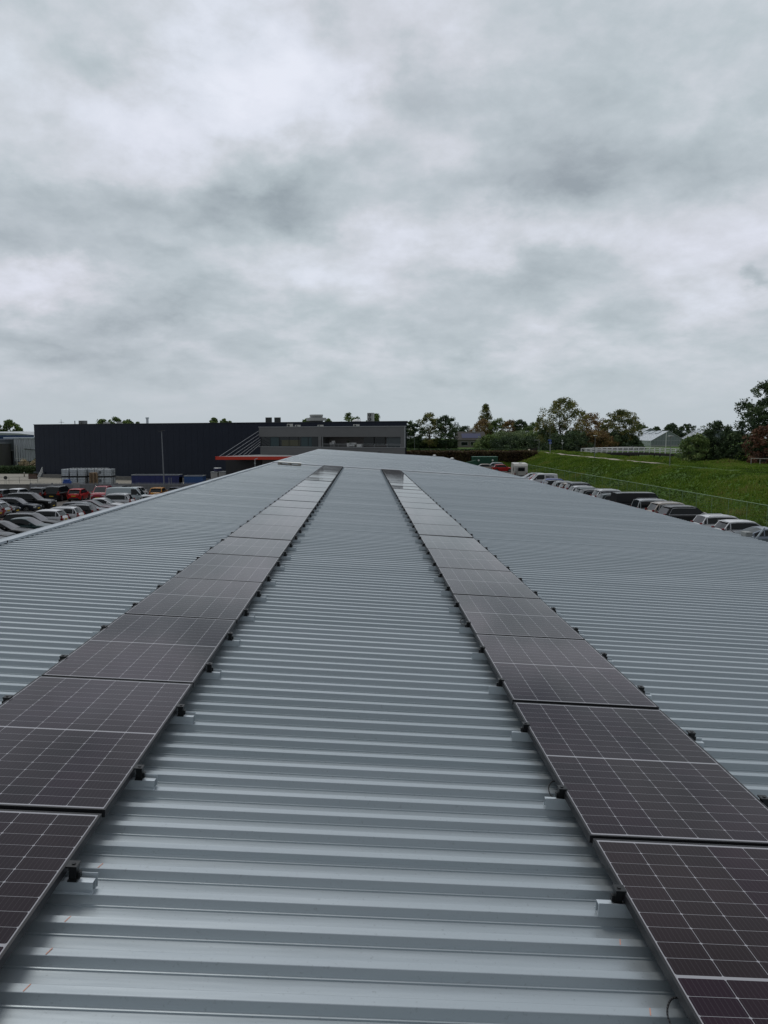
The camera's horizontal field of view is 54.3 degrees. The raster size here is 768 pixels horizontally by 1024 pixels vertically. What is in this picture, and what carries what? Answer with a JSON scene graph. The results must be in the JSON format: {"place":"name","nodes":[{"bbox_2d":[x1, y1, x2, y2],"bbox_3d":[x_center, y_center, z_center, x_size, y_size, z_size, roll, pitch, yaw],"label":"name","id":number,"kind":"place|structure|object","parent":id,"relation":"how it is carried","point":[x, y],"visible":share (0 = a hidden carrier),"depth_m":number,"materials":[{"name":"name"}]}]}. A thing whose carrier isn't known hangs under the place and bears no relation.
{"place":"outdoors","nodes":[
{"label":"outdoors","id":0,"kind":"place"},
{"bbox_2d":[0,438,767,524],"bbox_3d":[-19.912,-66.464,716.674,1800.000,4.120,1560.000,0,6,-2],"label":"ground","id":1,"kind":"structure","parent":0,"point":[13,478],"depth_m":103.69,"materials":[{"name":"green plant"}]},
{"bbox_2d":[0,443,11,465],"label":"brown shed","id":2,"kind":"structure","parent":1,"relation":"on","point":[5,453],"depth_m":170.55,"materials":[{"name":"grey"}]},
{"bbox_2d":[0,520,33,533],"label":"parked car","id":3,"kind":"object","parent":1,"relation":"on","point":[7,526],"visible":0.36,"depth_m":57.44,"materials":[{"name":"black paint"}]},
{"bbox_2d":[0,431,33,438],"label":"blue hall","id":4,"kind":"structure","parent":1,"relation":"on","point":[17,434],"depth_m":227.60,"materials":[{"name":"blue"}]},
{"bbox_2d":[0,465,35,473],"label":"hedge","id":5,"kind":"object","parent":1,"relation":"on","point":[12,469],"visible":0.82,"depth_m":146.93,"materials":[{"name":"green plant"}]},
{"bbox_2d":[3,437,34,465],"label":"white hall","id":6,"kind":"structure","parent":1,"relation":"on","point":[25,447],"depth_m":173.16,"materials":[{"name":"grey metal"}]},
{"bbox_2d":[0,498,41,511],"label":"parked car","id":7,"kind":"object","parent":1,"relation":"on","point":[25,505],"visible":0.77,"depth_m":78.71,"materials":[{"name":"black paint"}]},
{"bbox_2d":[9,517,50,528],"bbox_3d":[-28.878,1.160,60.648,4.658,1.488,2.140,0,6,-2],"label":"parked car","id":8,"kind":"object","parent":1,"relation":"on","point":[30,522],"visible":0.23,"depth_m":59.85,"materials":[{"name":"grey paint"}]},
{"bbox_2d":[7,492,56,509],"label":"parked car","id":9,"kind":"object","parent":1,"relation":"on","point":[33,497],"visible":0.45,"depth_m":81.40,"materials":[{"name":"black paint"}]},
{"bbox_2d":[3,512,61,523],"bbox_3d":[-29.966,0.816,63.801,4.708,1.539,2.140,0,6,-2],"label":"parked car","id":10,"kind":"object","parent":1,"relation":"on","point":[37,516],"visible":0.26,"depth_m":63.03,"materials":[{"name":"black paint"}]},
{"bbox_2d":[35,509,69,520],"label":"parked car","id":11,"kind":"object","parent":1,"relation":"on","point":[59,514],"visible":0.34,"depth_m":66.03,"materials":[{"name":"grey paint"}]},
{"bbox_2d":[44,485,69,500],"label":"parked car","id":12,"kind":"object","parent":1,"relation":"on","point":[56,492],"visible":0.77,"depth_m":92.15,"materials":[{"name":"black paint"}]},
{"bbox_2d":[51,506,85,518],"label":"parked car","id":13,"kind":"object","parent":1,"relation":"on","point":[73,512],"visible":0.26,"depth_m":68.52,"materials":[{"name":"grey paint"}]},
{"bbox_2d":[66,488,90,500],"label":"parked car","id":14,"kind":"object","parent":1,"relation":"on","point":[80,494],"visible":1,"depth_m":92.56,"materials":[{"name":"red paint"}]},
{"bbox_2d":[67,503,98,513],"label":"parked car","id":15,"kind":"object","parent":1,"relation":"on","point":[88,508],"visible":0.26,"depth_m":71.13,"materials":[{"name":"black paint"}]},
{"bbox_2d":[0,484,188,490],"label":"retaining wall","id":16,"kind":"structure","parent":1,"relation":"on","point":[11,486],"depth_m":109.02,"materials":[{"name":"concrete"}]},
{"bbox_2d":[30,482,198,491],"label":"palisade fence","id":17,"kind":"object","parent":1,"relation":"on","point":[127,484],"visible":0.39,"depth_m":108.11,"materials":[{"name":"grey"}]},
{"bbox_2d":[103,493,135,503],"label":"parked car","id":18,"kind":"object","parent":1,"relation":"on","point":[124,498],"visible":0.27,"depth_m":82.08,"materials":[{"name":"grey paint"}]},
{"bbox_2d":[105,487,146,499],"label":"parked van","id":19,"kind":"object","parent":1,"relation":"on","point":[136,493],"visible":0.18,"depth_m":87.78,"materials":[{"name":"grey paint"}]},
{"bbox_2d":[131,474,182,483],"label":"skip container","id":20,"kind":"object","parent":1,"relation":"on","point":[149,478],"visible":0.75,"depth_m":113.17,"materials":[{"name":"blue metal"}]},
{"bbox_2d":[33,421,407,481],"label":"warehouse hall","id":21,"kind":"structure","parent":1,"relation":"on","point":[126,450],"depth_m":124.92,"materials":[{"name":"painted metal cladding"},{"name":"glass"}]},
{"bbox_2d":[226,460,277,474],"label":"annex","id":22,"kind":"object","parent":1,"relation":"on","point":[233,466],"depth_m":103.80,"materials":[{"name":"black"}]},
{"bbox_2d":[259,426,404,454],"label":"office building","id":23,"kind":"structure","parent":1,"relation":"on","point":[293,440],"depth_m":106.22,"materials":[{"name":"grey metal"}]},
{"bbox_2d":[215,432,295,459],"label":"entrance canopy","id":24,"kind":"object","parent":23,"relation":"attached to","point":[254,457],"visible":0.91,"depth_m":99.31,"materials":[{"name":"red metal"}]},
{"bbox_2d":[261,437,317,446],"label":"window","id":25,"kind":"structure","parent":23,"relation":"in","point":[265,441],"depth_m":108.30,"materials":[{"name":"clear glass"}]},
{"bbox_2d":[0,449,767,1023],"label":"warehouse","id":26,"kind":"structure","parent":1,"relation":"on","point":[340,813],"depth_m":4.41,"materials":[{"name":"metal"}]},
{"bbox_2d":[52,860,97,894],"bbox_3d":[-1.288,1.457,2.994,0.264,0.115,0.060,3,6,-2],"label":"mounting bracket","id":27,"kind":"object","parent":26,"relation":"attached to","point":[75,880],"visible":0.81,"depth_m":2.98,"materials":[{"name":"metal"}]},
{"bbox_2d":[92,625,107,636],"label":"mounting bracket","id":28,"kind":"object","parent":26,"relation":"attached to","point":[102,627],"visible":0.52,"depth_m":6.45,"materials":[{"name":"metal"}]},
{"bbox_2d":[41,614,235,687],"bbox_3d":[-1.877,1.086,6.084,1.048,0.038,1.776,3,6,-2],"label":"solar panel","id":29,"kind":"object","parent":28,"relation":"attached to","point":[134,647],"visible":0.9,"depth_m":5.88,"materials":[{"name":"black"}]},
{"bbox_2d":[125,764,157,790],"bbox_3d":[-1.313,1.368,3.874,0.264,0.115,0.060,3,6,-2],"label":"mounting bracket","id":30,"kind":"object","parent":26,"relation":"attached to","point":[141,779],"visible":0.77,"depth_m":3.86,"materials":[{"name":"metal"}]},
{"bbox_2d":[0,676,192,816],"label":"solar panel","id":31,"kind":"object","parent":30,"relation":"attached to","point":[77,745],"visible":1,"depth_m":4.19,"materials":[{"name":"black"}]},
{"bbox_2d":[169,704,195,724],"bbox_3d":[-1.337,1.279,4.755,0.264,0.115,0.060,3,6,-2],"label":"mounting bracket","id":32,"kind":"object","parent":26,"relation":"attached to","point":[182,716],"visible":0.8,"depth_m":4.74,"materials":[{"name":"metal"}]},
{"bbox_2d":[200,662,221,679],"bbox_3d":[-1.362,1.190,5.635,0.264,0.115,0.060,3,6,-2],"label":"mounting bracket","id":33,"kind":"object","parent":26,"relation":"attached to","point":[210,672],"visible":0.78,"depth_m":5.62,"materials":[{"name":"metal"}]},
{"bbox_2d":[206,537,291,559],"bbox_3d":[-2.026,0.541,11.454,1.048,0.036,1.776,3,5,-2],"label":"solar panel","id":34,"kind":"object","parent":26,"relation":"on","point":[251,547],"visible":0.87,"depth_m":11.33,"materials":[{"name":"black"}]},
{"bbox_2d":[246,514,307,528],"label":"solar panel","id":35,"kind":"object","parent":26,"relation":"on","point":[280,520],"visible":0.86,"depth_m":14.98,"materials":[{"name":"black"}]},
{"bbox_2d":[259,506,312,516],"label":"solar panel","id":36,"kind":"object","parent":26,"relation":"on","point":[286,511],"visible":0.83,"depth_m":16.76,"materials":[{"name":"black"}]},
{"bbox_2d":[270,500,317,509],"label":"solar panel","id":37,"kind":"object","parent":26,"relation":"on","point":[295,504],"visible":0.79,"depth_m":18.54,"materials":[{"name":"black"}]},
{"bbox_2d":[278,494,320,502],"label":"solar panel","id":38,"kind":"object","parent":26,"relation":"on","point":[301,498],"visible":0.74,"depth_m":20.30,"materials":[{"name":"black"}]},
{"bbox_2d":[419,543,425,549],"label":"mounting bracket","id":39,"kind":"object","parent":26,"relation":"attached to","point":[422,547],"visible":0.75,"depth_m":12.90,"materials":[{"name":"metal"}]},
{"bbox_2d":[419,535,488,551],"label":"solar panel","id":40,"kind":"object","parent":39,"relation":"attached to","point":[451,543],"visible":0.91,"depth_m":13.26,"materials":[{"name":"black"}]},
{"bbox_2d":[404,508,450,516],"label":"solar panel","id":41,"kind":"object","parent":26,"relation":"on","point":[424,512],"visible":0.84,"depth_m":18.66,"materials":[{"name":"black"}]},
{"bbox_2d":[413,523,473,537],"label":"solar panel","id":42,"kind":"object","parent":26,"relation":"on","point":[441,530],"visible":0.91,"depth_m":15.01,"materials":[{"name":"black"}]},
{"bbox_2d":[441,586,451,595],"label":"mounting bracket","id":43,"kind":"object","parent":26,"relation":"attached to","point":[446,592],"visible":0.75,"depth_m":9.21,"materials":[{"name":"metal"}]},
{"bbox_2d":[438,567,540,598],"bbox_3d":[1.313,0.925,9.761,1.048,0.038,1.776,3,6,-2],"label":"solar panel","id":44,"kind":"object","parent":43,"relation":"attached to","point":[458,581],"visible":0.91,"depth_m":9.62,"materials":[{"name":"black"}]},
{"bbox_2d":[449,602,460,612],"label":"mounting bracket","id":45,"kind":"object","parent":26,"relation":"attached to","point":[455,609],"visible":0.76,"depth_m":8.32,"materials":[{"name":"metal"}]},
{"bbox_2d":[453,594,584,639],"bbox_3d":[1.361,1.108,7.971,1.048,0.038,1.776,3,6,-2],"label":"solar panel","id":46,"kind":"object","parent":45,"relation":"attached to","point":[509,616],"visible":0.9,"depth_m":7.81,"materials":[{"name":"black"}]},
{"bbox_2d":[427,548,510,571],"bbox_3d":[1.264,0.741,11.551,1.048,0.038,1.776,4,6,-2],"label":"solar panel","id":47,"kind":"object","parent":26,"relation":"on","point":[462,559],"visible":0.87,"depth_m":11.44,"materials":[{"name":"black"}]},
{"bbox_2d":[471,646,486,659],"bbox_3d":[0.906,1.241,6.593,0.264,0.115,0.060,4,6,-2],"label":"mounting bracket","id":48,"kind":"object","parent":26,"relation":"attached to","point":[479,655],"visible":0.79,"depth_m":6.56,"materials":[{"name":"metal"}]},
{"bbox_2d":[475,634,658,708],"bbox_3d":[1.407,1.286,6.181,1.048,0.038,1.776,3,6,-2],"label":"solar panel","id":49,"kind":"object","parent":48,"relation":"attached to","point":[556,671],"visible":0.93,"depth_m":5.96,"materials":[{"name":"black"}]},
{"bbox_2d":[511,722,532,741],"bbox_3d":[0.955,1.419,4.832,0.264,0.115,0.060,4,6,-2],"label":"mounting bracket","id":50,"kind":"object","parent":26,"relation":"attached to","point":[523,735],"visible":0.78,"depth_m":4.80,"materials":[{"name":"metal"}]},
{"bbox_2d":[543,785,570,810],"bbox_3d":[0.980,1.508,3.952,0.264,0.115,0.060,4,6,-2],"label":"mounting bracket","id":51,"kind":"object","parent":26,"relation":"attached to","point":[558,801],"visible":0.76,"depth_m":3.92,"materials":[{"name":"metal"}]},
{"bbox_2d":[513,702,767,846],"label":"solar panel","id":52,"kind":"object","parent":51,"relation":"attached to","point":[620,773],"visible":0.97,"depth_m":4.14,"materials":[{"name":"black"}]},
{"bbox_2d":[594,884,632,918],"bbox_3d":[1.004,1.596,3.072,0.264,0.115,0.060,4,6,-2],"label":"mounting bracket","id":53,"kind":"object","parent":26,"relation":"attached to","point":[614,906],"visible":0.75,"depth_m":3.04,"materials":[{"name":"metal"}]},
{"bbox_2d":[407,421,426,448],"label":"broadleaf tree","id":54,"kind":"object","parent":1,"relation":"on","point":[410,441],"visible":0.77,"depth_m":232.81,"materials":[{"name":"green plant"}]},
{"bbox_2d":[410,412,443,448],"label":"broadleaf tree","id":55,"kind":"object","parent":1,"relation":"on","point":[428,440],"visible":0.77,"depth_m":243.53,"materials":[{"name":"green plant"}]},
{"bbox_2d":[409,439,457,448],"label":"undergrowth","id":56,"kind":"object","parent":1,"relation":"on","point":[442,446],"visible":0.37,"depth_m":247.60,"materials":[{"name":"green plant"}]},
{"bbox_2d":[435,415,458,448],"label":"broadleaf tree","id":57,"kind":"object","parent":1,"relation":"on","point":[451,434],"visible":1,"depth_m":238.56,"materials":[{"name":"green plant"}]},
{"bbox_2d":[455,430,484,447],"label":"house","id":58,"kind":"structure","parent":1,"relation":"on","point":[466,439],"depth_m":270.51,"materials":[{"name":"grey"}]},
{"bbox_2d":[407,449,538,462],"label":"beech hedge","id":59,"kind":"object","parent":1,"relation":"on","point":[502,455],"visible":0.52,"depth_m":165.28,"materials":[{"name":"black"}]},
{"bbox_2d":[469,418,491,434],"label":"broadleaf tree","id":60,"kind":"object","parent":1,"relation":"on","point":[481,423],"visible":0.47,"depth_m":289.44,"materials":[{"name":"brown plant"}]},
{"bbox_2d":[471,456,497,465],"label":"green container","id":61,"kind":"object","parent":1,"relation":"on","point":[485,459],"visible":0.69,"depth_m":160.37,"materials":[{"name":"teal metal"}]},
{"bbox_2d":[471,434,501,448],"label":"shrub","id":62,"kind":"object","parent":1,"relation":"on","point":[484,441],"visible":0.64,"depth_m":241.89,"materials":[{"name":"green plant"}]},
{"bbox_2d":[488,435,525,448],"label":"shrub","id":63,"kind":"object","parent":1,"relation":"on","point":[501,442],"visible":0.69,"depth_m":235.16,"materials":[{"name":"green plant"}]},
{"bbox_2d":[407,450,609,466],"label":"grass","id":64,"kind":"structure","parent":1,"relation":"on","point":[544,453],"depth_m":165.15,"materials":[{"name":"green plant"}]},
{"bbox_2d":[511,462,527,476],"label":"caravan","id":65,"kind":"object","parent":1,"relation":"on","point":[520,469],"visible":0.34,"depth_m":122.59,"materials":[{"name":"white metal"}]},
{"bbox_2d":[501,436,538,448],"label":"shrub","id":66,"kind":"object","parent":1,"relation":"on","point":[529,442],"visible":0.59,"depth_m":232.23,"materials":[{"name":"green plant"}]},
{"bbox_2d":[531,431,584,451],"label":"shrub","id":67,"kind":"object","parent":1,"relation":"on","point":[555,438],"visible":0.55,"depth_m":212.43,"materials":[{"name":"green plant"}]},
{"bbox_2d":[533,397,590,445],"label":"broadleaf tree","id":68,"kind":"object","parent":1,"relation":"on","point":[569,405],"visible":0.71,"depth_m":223.23,"materials":[{"name":"green plant"}]},
{"bbox_2d":[553,429,597,450],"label":"shrub","id":69,"kind":"object","parent":1,"relation":"on","point":[575,435],"visible":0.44,"depth_m":214.44,"materials":[{"name":"green plant"}]},
{"bbox_2d":[569,412,609,438],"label":"broadleaf tree","id":70,"kind":"object","parent":1,"relation":"on","point":[594,421],"visible":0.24,"depth_m":230.92,"materials":[{"name":"green plant"}]},
{"bbox_2d":[577,428,619,450],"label":"shrub","id":71,"kind":"object","parent":1,"relation":"on","point":[602,434],"visible":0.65,"depth_m":216.61,"materials":[{"name":"brown plant"}]},
{"bbox_2d":[593,430,643,449],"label":"shrub","id":72,"kind":"object","parent":1,"relation":"on","point":[614,434],"visible":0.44,"depth_m":217.88,"materials":[{"name":"green plant"}]},
{"bbox_2d":[599,409,645,445],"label":"broadleaf tree","id":73,"kind":"object","parent":1,"relation":"on","point":[619,414],"visible":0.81,"depth_m":221.32,"materials":[{"name":"green plant"}]},
{"bbox_2d":[581,447,684,456],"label":"white fence","id":74,"kind":"object","parent":1,"relation":"on","point":[638,453],"visible":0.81,"depth_m":171.51,"materials":[{"name":"white"}]},
{"bbox_2d":[610,492,658,505],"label":"parked van","id":75,"kind":"object","parent":1,"relation":"on","point":[626,498],"visible":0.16,"depth_m":66.64,"materials":[{"name":"black paint"}]},
{"bbox_2d":[525,454,767,526],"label":"grass","id":76,"kind":"structure","parent":1,"relation":"on","point":[625,464],"depth_m":90.38,"materials":[{"name":"green plant"}]},
{"bbox_2d":[528,464,767,526],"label":"fence","id":77,"kind":"object","parent":1,"relation":"on","point":[669,494],"visible":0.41,"depth_m":68.89,"materials":[{"name":"grey metal"}]},
{"bbox_2d":[631,498,667,509],"bbox_3d":[23.261,-0.261,63.463,4.408,1.749,2.140,0,6,-2],"label":"parked car","id":78,"kind":"object","parent":1,"relation":"on","point":[641,503],"visible":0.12,"depth_m":62.65,"materials":[{"name":"grey paint"}]},
{"bbox_2d":[636,431,683,446],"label":"greenhouse","id":79,"kind":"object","parent":1,"relation":"on","point":[655,439],"visible":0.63,"depth_m":295.87,"materials":[{"name":"clear glass"}]},
{"bbox_2d":[645,501,706,513],"bbox_3d":[23.641,0.030,60.587,4.608,1.749,2.200,0,6,-2],"label":"parked car","id":80,"kind":"object","parent":1,"relation":"on","point":[655,506],"visible":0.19,"depth_m":59.80,"materials":[{"name":"beige paint"}]},
{"bbox_2d":[655,504,704,521],"bbox_3d":[23.424,0.332,57.595,4.608,1.749,2.200,0,6,-2],"label":"parked car","id":81,"kind":"object","parent":1,"relation":"on","point":[685,512],"visible":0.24,"depth_m":56.73,"materials":[{"name":"black paint"}]},
{"bbox_2d":[613,455,767,463],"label":"grass","id":82,"kind":"structure","parent":1,"relation":"on","point":[673,459],"depth_m":116.53,"materials":[{"name":"green plant"}]},
{"bbox_2d":[674,432,712,461],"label":"bushy tree","id":83,"kind":"object","parent":1,"relation":"on","point":[698,439],"visible":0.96,"depth_m":117.24,"materials":[{"name":"green plant"}]},
{"bbox_2d":[677,431,733,460],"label":"bushy tree","id":84,"kind":"object","parent":1,"relation":"on","point":[712,442],"visible":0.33,"depth_m":118.30,"materials":[{"name":"green plant"}]},
{"bbox_2d":[690,513,737,526],"bbox_3d":[24.162,0.938,52.649,4.708,1.539,2.140,0,6,-2],"label":"parked car","id":85,"kind":"object","parent":1,"relation":"on","point":[709,520],"visible":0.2,"depth_m":51.86,"materials":[{"name":"grey paint"}]},
{"bbox_2d":[697,420,738,459],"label":"bushy tree","id":86,"kind":"object","parent":1,"relation":"on","point":[718,425],"visible":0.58,"depth_m":117.59,"materials":[{"name":"green plant"}]},
{"bbox_2d":[709,431,760,461],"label":"bushy tree","id":87,"kind":"object","parent":1,"relation":"on","point":[731,438],"visible":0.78,"depth_m":114.94,"materials":[{"name":"green plant"}]},
{"bbox_2d":[711,519,759,532],"bbox_3d":[23.951,1.271,49.460,4.108,1.518,2.080,0,6,-2],"label":"parked car","id":88,"kind":"object","parent":1,"relation":"on","point":[734,525],"visible":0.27,"depth_m":48.68,"materials":[{"name":"grey paint"}]},
{"bbox_2d":[733,380,767,461],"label":"broadleaf tree","id":89,"kind":"object","parent":1,"relation":"on","point":[760,415],"visible":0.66,"depth_m":114.11,"materials":[{"name":"green plant"}]},
{"bbox_2d":[735,526,767,541],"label":"parked car","id":90,"kind":"object","parent":1,"relation":"on","point":[756,530],"visible":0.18,"depth_m":45.88,"materials":[{"name":"grey paint"}]},
{"bbox_2d":[741,425,767,463],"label":"broadleaf tree","id":91,"kind":"object","parent":1,"relation":"on","point":[759,431],"visible":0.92,"depth_m":109.30,"materials":[{"name":"orange plant"}]},
{"bbox_2d":[0,0,767,437],"label":"sky","id":92,"kind":"structure","parent":0,"point":[232,210],"materials":[{"name":"grey"}]},
{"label":"mounting bracket","id":93,"kind":"object","parent":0,"visible":0},
{"bbox_2d":[592,838,767,1023],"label":"solar panel","id":94,"kind":"object","parent":93,"relation":"attached to","point":[698,912],"visible":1,"depth_m":2.93,"materials":[{"name":"black"}]},
{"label":"mounting bracket","id":95,"kind":"object","parent":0,"visible":0},
{"bbox_2d":[408,515,460,525],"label":"solar panel","id":96,"kind":"object","parent":95,"relation":"attached to","point":[423,519],"visible":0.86,"depth_m":16.84,"materials":[{"name":"black"}]},
{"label":"mounting bracket","id":97,"kind":"object","parent":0,"visible":0},
{"bbox_2d":[400,502,442,509],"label":"solar panel","id":98,"kind":"object","parent":97,"relation":"attached to","point":[420,505],"visible":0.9,"depth_m":20.43,"materials":[{"name":"black"}]},
{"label":"mounting bracket","id":99,"kind":"object","parent":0,"visible":0},
{"bbox_2d":[398,497,436,503],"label":"solar panel","id":100,"kind":"object","parent":99,"relation":"attached to","point":[416,500],"visible":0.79,"depth_m":22.22,"materials":[{"name":"black"}]},
{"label":"mounting bracket","id":101,"kind":"object","parent":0,"visible":0},
{"bbox_2d":[0,809,101,968],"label":"solar panel","id":102,"kind":"object","parent":101,"relation":"attached to","point":[39,850],"visible":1,"depth_m":3.03,"materials":[{"name":"black"}]},
{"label":"mounting bracket","id":103,"kind":"object","parent":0,"visible":0},
{"bbox_2d":[124,577,262,622],"bbox_3d":[-1.923,0.903,7.874,1.048,0.038,1.776,4,6,-2],"label":"solar panel","id":104,"kind":"object","parent":103,"relation":"attached to","point":[200,598],"visible":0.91,"depth_m":7.71,"materials":[{"name":"black"}]},
{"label":"mounting bracket","id":105,"kind":"object","parent":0,"visible":0},
{"bbox_2d":[174,553,279,584],"bbox_3d":[-1.974,0.721,9.664,1.048,0.037,1.776,3,6,-2],"label":"solar panel","id":106,"kind":"object","parent":105,"relation":"attached to","point":[232,567],"visible":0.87,"depth_m":9.54,"materials":[{"name":"black"}]},
{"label":"mounting bracket","id":107,"kind":"object","parent":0,"visible":0},
{"bbox_2d":[228,524,299,540],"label":"solar panel","id":108,"kind":"object","parent":107,"relation":"attached to","point":[260,531],"visible":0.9,"depth_m":13.13,"materials":[{"name":"black"}]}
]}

